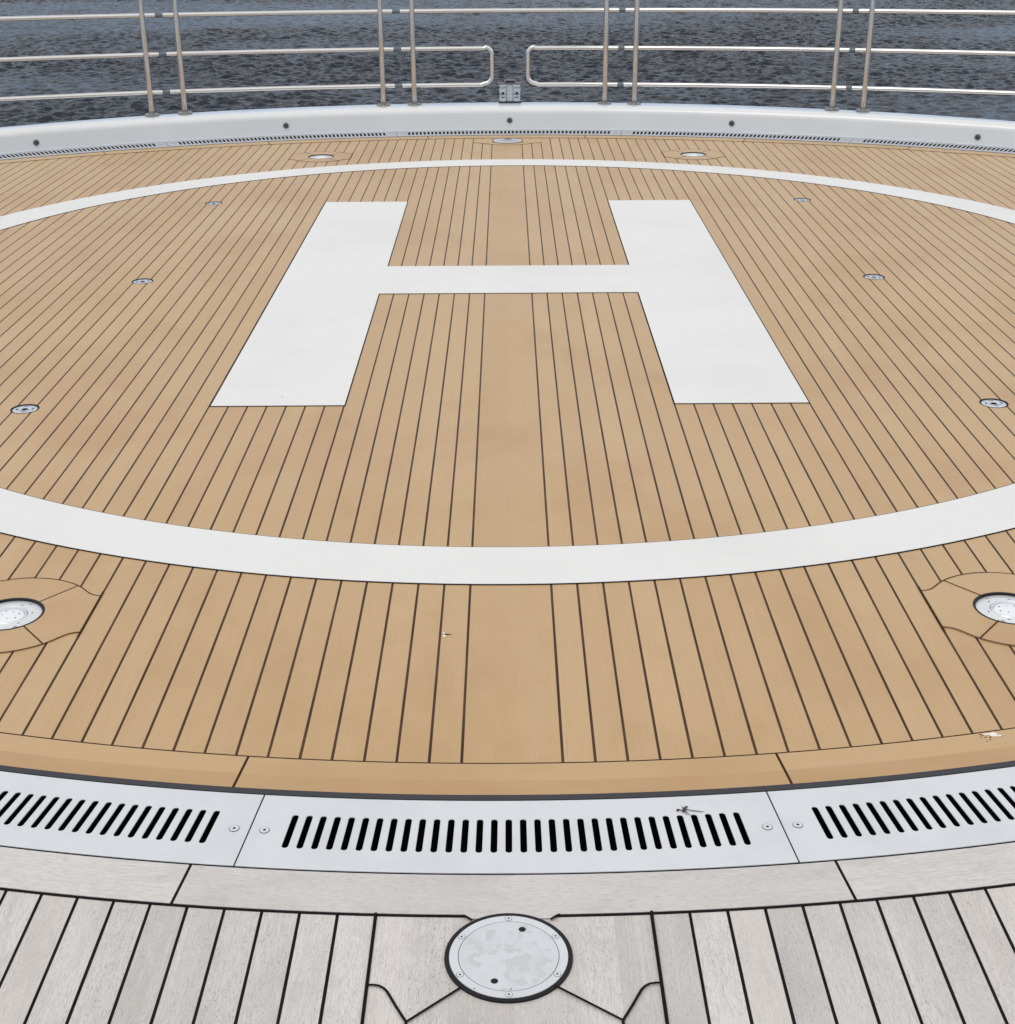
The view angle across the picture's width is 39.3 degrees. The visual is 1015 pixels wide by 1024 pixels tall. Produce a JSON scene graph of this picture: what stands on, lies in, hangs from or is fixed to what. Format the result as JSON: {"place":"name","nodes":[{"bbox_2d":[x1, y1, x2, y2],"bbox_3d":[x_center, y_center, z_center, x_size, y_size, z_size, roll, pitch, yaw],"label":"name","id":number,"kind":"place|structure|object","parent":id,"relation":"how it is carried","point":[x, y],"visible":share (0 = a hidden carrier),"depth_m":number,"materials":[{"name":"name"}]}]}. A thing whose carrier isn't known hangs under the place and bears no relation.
{"place":"outdoors","nodes":[
{"label":"outdoors","id":0,"kind":"place"},
{"bbox_2d":[0,129,1014,803],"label":"teak deck","id":1,"kind":"structure","parent":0,"point":[536,419],"depth_m":4.35,"materials":[{"name":"brown wood"}]},
{"bbox_2d":[0,598,44,630],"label":"deck light","id":2,"kind":"object","parent":1,"relation":"attached to","point":[12,612],"visible":1,"depth_m":3.55,"materials":[{"name":"white metal"}]},
{"bbox_2d":[10,404,39,413],"bbox_3d":[-1.674,-0.353,4.931,0.098,0.012,0.098,-3,24,-5],"label":"tie down socket","id":3,"kind":"object","parent":1,"relation":"attached to","point":[24,408],"visible":1,"depth_m":4.93,"materials":[{"name":"silver metal"}]},
{"bbox_2d":[0,142,168,159],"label":"deck grate","id":4,"kind":"object","parent":1,"relation":"on","point":[161,144],"visible":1,"depth_m":9.78,"materials":[{"name":"grey metal"}]},
{"bbox_2d":[132,278,153,283],"bbox_3d":[-1.675,-1.054,6.524,0.098,0.012,0.098,-7,25,-16],"label":"tie down socket","id":5,"kind":"object","parent":1,"relation":"attached to","point":[142,281],"visible":1,"depth_m":6.53,"materials":[{"name":"metal"}]},
{"bbox_2d":[205,201,221,204],"bbox_3d":[-1.680,-1.760,8.126,0.098,0.012,0.098,-4,24,-8],"label":"tie down socket","id":6,"kind":"object","parent":1,"relation":"attached to","point":[213,203],"visible":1,"depth_m":8.12,"materials":[{"name":"metal"}]},
{"bbox_2d":[166,132,396,146],"bbox_3d":[-1.604,-2.676,10.186,1.655,0.005,0.262,-6,24,-12],"label":"deck grate","id":7,"kind":"object","parent":1,"relation":"on","point":[387,134],"visible":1,"depth_m":10.19,"materials":[{"name":"grey metal"}]},
{"bbox_2d":[308,154,333,158],"bbox_3d":[-1.248,-2.373,9.508,0.175,0.010,0.175,-10,26,-21],"label":"deck light","id":8,"kind":"object","parent":1,"relation":"attached to","point":[321,156],"visible":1,"depth_m":9.53,"materials":[{"name":"grey glass"}]},
{"bbox_2d":[0,159,1014,584],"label":"circle marking","id":9,"kind":"object","parent":1,"relation":"on","point":[978,515],"visible":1,"depth_m":3.89,"materials":[{"name":"white paint"}]},
{"bbox_2d":[0,102,1014,157],"bbox_3d":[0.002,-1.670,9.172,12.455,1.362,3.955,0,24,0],"label":"coaming","id":10,"kind":"object","parent":1,"relation":"attached to","point":[498,115],"visible":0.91,"depth_m":10.28,"materials":[{"name":"white paint"}]},
{"bbox_2d":[0,0,169,115],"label":"guard rail","id":11,"kind":"object","parent":10,"relation":"on","point":[141,15],"visible":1,"depth_m":9.91,"materials":[{"name":"silver metal"}]},
{"bbox_2d":[162,0,401,113],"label":"guard rail","id":12,"kind":"object","parent":10,"relation":"on","point":[381,49],"visible":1,"depth_m":10.28,"materials":[{"name":"silver metal"}]},
{"bbox_2d":[497,79,522,102],"bbox_3d":[0.018,-3.156,10.657,0.190,0.166,0.073,0,24,0],"label":"bracket","id":13,"kind":"object","parent":10,"relation":"on","point":[509,84],"visible":1,"depth_m":10.63,"materials":[{"name":"silver metal"}]},
{"bbox_2d":[400,0,625,105],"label":"guard rail","id":14,"kind":"object","parent":10,"relation":"on","point":[414,85],"visible":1,"depth_m":10.45,"materials":[{"name":"silver metal"}]},
{"bbox_2d":[624,0,858,110],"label":"guard rail","id":15,"kind":"object","parent":10,"relation":"on","point":[634,84],"visible":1,"depth_m":10.26,"materials":[{"name":"silver metal"}]},
{"bbox_2d":[852,0,1014,111],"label":"guard rail","id":16,"kind":"object","parent":10,"relation":"on","point":[865,88],"visible":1,"depth_m":9.90,"materials":[{"name":"silver metal"}]},
{"bbox_2d":[492,138,522,143],"bbox_3d":[0.001,-2.624,10.044,0.217,0.006,0.217,0,24,0],"label":"light","id":17,"kind":"object","parent":1,"relation":"on","point":[507,140],"visible":1,"depth_m":10.04,"materials":[{"name":"silver plastic"}]},
{"bbox_2d":[396,130,621,136],"bbox_3d":[0.011,-2.763,10.360,1.655,0.005,0.264,0,24,0],"label":"deck grate","id":18,"kind":"object","parent":1,"relation":"on","point":[514,133],"visible":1,"depth_m":10.36,"materials":[{"name":"grey metal"}]},
{"bbox_2d":[209,200,809,406],"bbox_3d":[0.005,-1.076,6.533,2.087,0.002,3.491,0,24,0],"label":"letter marking","id":19,"kind":"object","parent":1,"relation":"on","point":[713,341],"visible":1,"depth_m":6.19,"materials":[{"name":"white paint"}]},
{"bbox_2d":[680,152,705,156],"bbox_3d":[1.243,-2.388,9.507,0.175,0.010,0.175,-17,29,-33],"label":"deck light","id":20,"kind":"object","parent":1,"relation":"attached to","point":[694,154],"visible":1,"depth_m":9.52,"materials":[{"name":"grey glass"}]},
{"bbox_2d":[621,131,852,142],"bbox_3d":[1.626,-2.692,10.177,1.655,0.005,0.262,5,24,13],"label":"deck grate","id":21,"kind":"object","parent":1,"relation":"on","point":[845,140],"visible":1,"depth_m":10.19,"materials":[{"name":"grey metal"}]},
{"bbox_2d":[794,198,810,201],"bbox_3d":[1.685,-1.780,8.123,0.098,0.012,0.098,0,24,0],"label":"tie down socket","id":22,"kind":"object","parent":1,"relation":"attached to","point":[801,199],"visible":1,"depth_m":8.13,"materials":[{"name":"metal"}]},
{"bbox_2d":[863,274,884,279],"bbox_3d":[1.681,-1.074,6.522,0.098,0.012,0.098,4,24,11],"label":"tie down socket","id":23,"kind":"object","parent":1,"relation":"attached to","point":[873,276],"visible":1,"depth_m":6.53,"materials":[{"name":"metal"}]},
{"bbox_2d":[850,138,1014,153],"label":"deck grate","id":24,"kind":"object","parent":1,"relation":"on","point":[856,140],"visible":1,"depth_m":9.77,"materials":[{"name":"grey metal"}]},
{"bbox_2d":[979,732,1002,739],"bbox_3d":[1.019,0.472,3.001,0.047,0.001,0.028,-12,26,-25],"label":"bird dropping","id":25,"kind":"object","parent":1,"relation":"on","point":[992,734],"visible":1,"depth_m":3.00,"materials":[{"name":"white"}]},
{"bbox_2d":[973,592,1014,624],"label":"deck light","id":26,"kind":"object","parent":1,"relation":"attached to","point":[1003,605],"visible":1,"depth_m":3.55,"materials":[{"name":"grey"}]},
{"bbox_2d":[979,398,1008,407],"bbox_3d":[1.686,-0.373,4.928,0.098,0.012,0.098,-1,24,-3],"label":"tie down socket","id":27,"kind":"object","parent":1,"relation":"attached to","point":[993,403],"visible":1,"depth_m":4.93,"materials":[{"name":"metal"}]},
{"bbox_2d":[0,787,1014,1023],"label":"weathered deck","id":28,"kind":"structure","parent":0,"point":[927,937],"depth_m":2.44,"materials":[{"name":"grey wood"}]},
{"bbox_2d":[0,771,263,865],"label":"deck grate","id":29,"kind":"object","parent":28,"relation":"on","point":[222,844],"visible":1,"depth_m":2.74,"materials":[{"name":"grey metal"}]},
{"bbox_2d":[444,913,572,1003],"bbox_3d":[0.002,0.747,2.390,0.217,0.005,0.217,0,24,0],"label":"deck hatch","id":30,"kind":"object","parent":28,"relation":"on","point":[507,958],"visible":1,"depth_m":2.38,"materials":[{"name":"silver metal"}]},
{"bbox_2d":[235,792,797,873],"bbox_3d":[0.017,0.608,2.704,1.038,0.004,0.249,0,24,0],"label":"deck grate","id":31,"kind":"object","parent":28,"relation":"on","point":[262,847],"visible":1,"depth_m":2.69,"materials":[{"name":"grey metal"}]},
{"bbox_2d":[676,806,702,814],"bbox_3d":[0.354,0.580,2.756,0.052,0.005,0.025,10,26,22],"label":"insect","id":32,"kind":"object","parent":31,"relation":"on","point":[684,808],"visible":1,"depth_m":2.76,"materials":[{"name":"grey"}]},
{"bbox_2d":[767,767,1014,862],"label":"deck grate","id":33,"kind":"object","parent":28,"relation":"on","point":[810,841],"visible":1,"depth_m":2.74,"materials":[{"name":"grey metal"}]}
]}

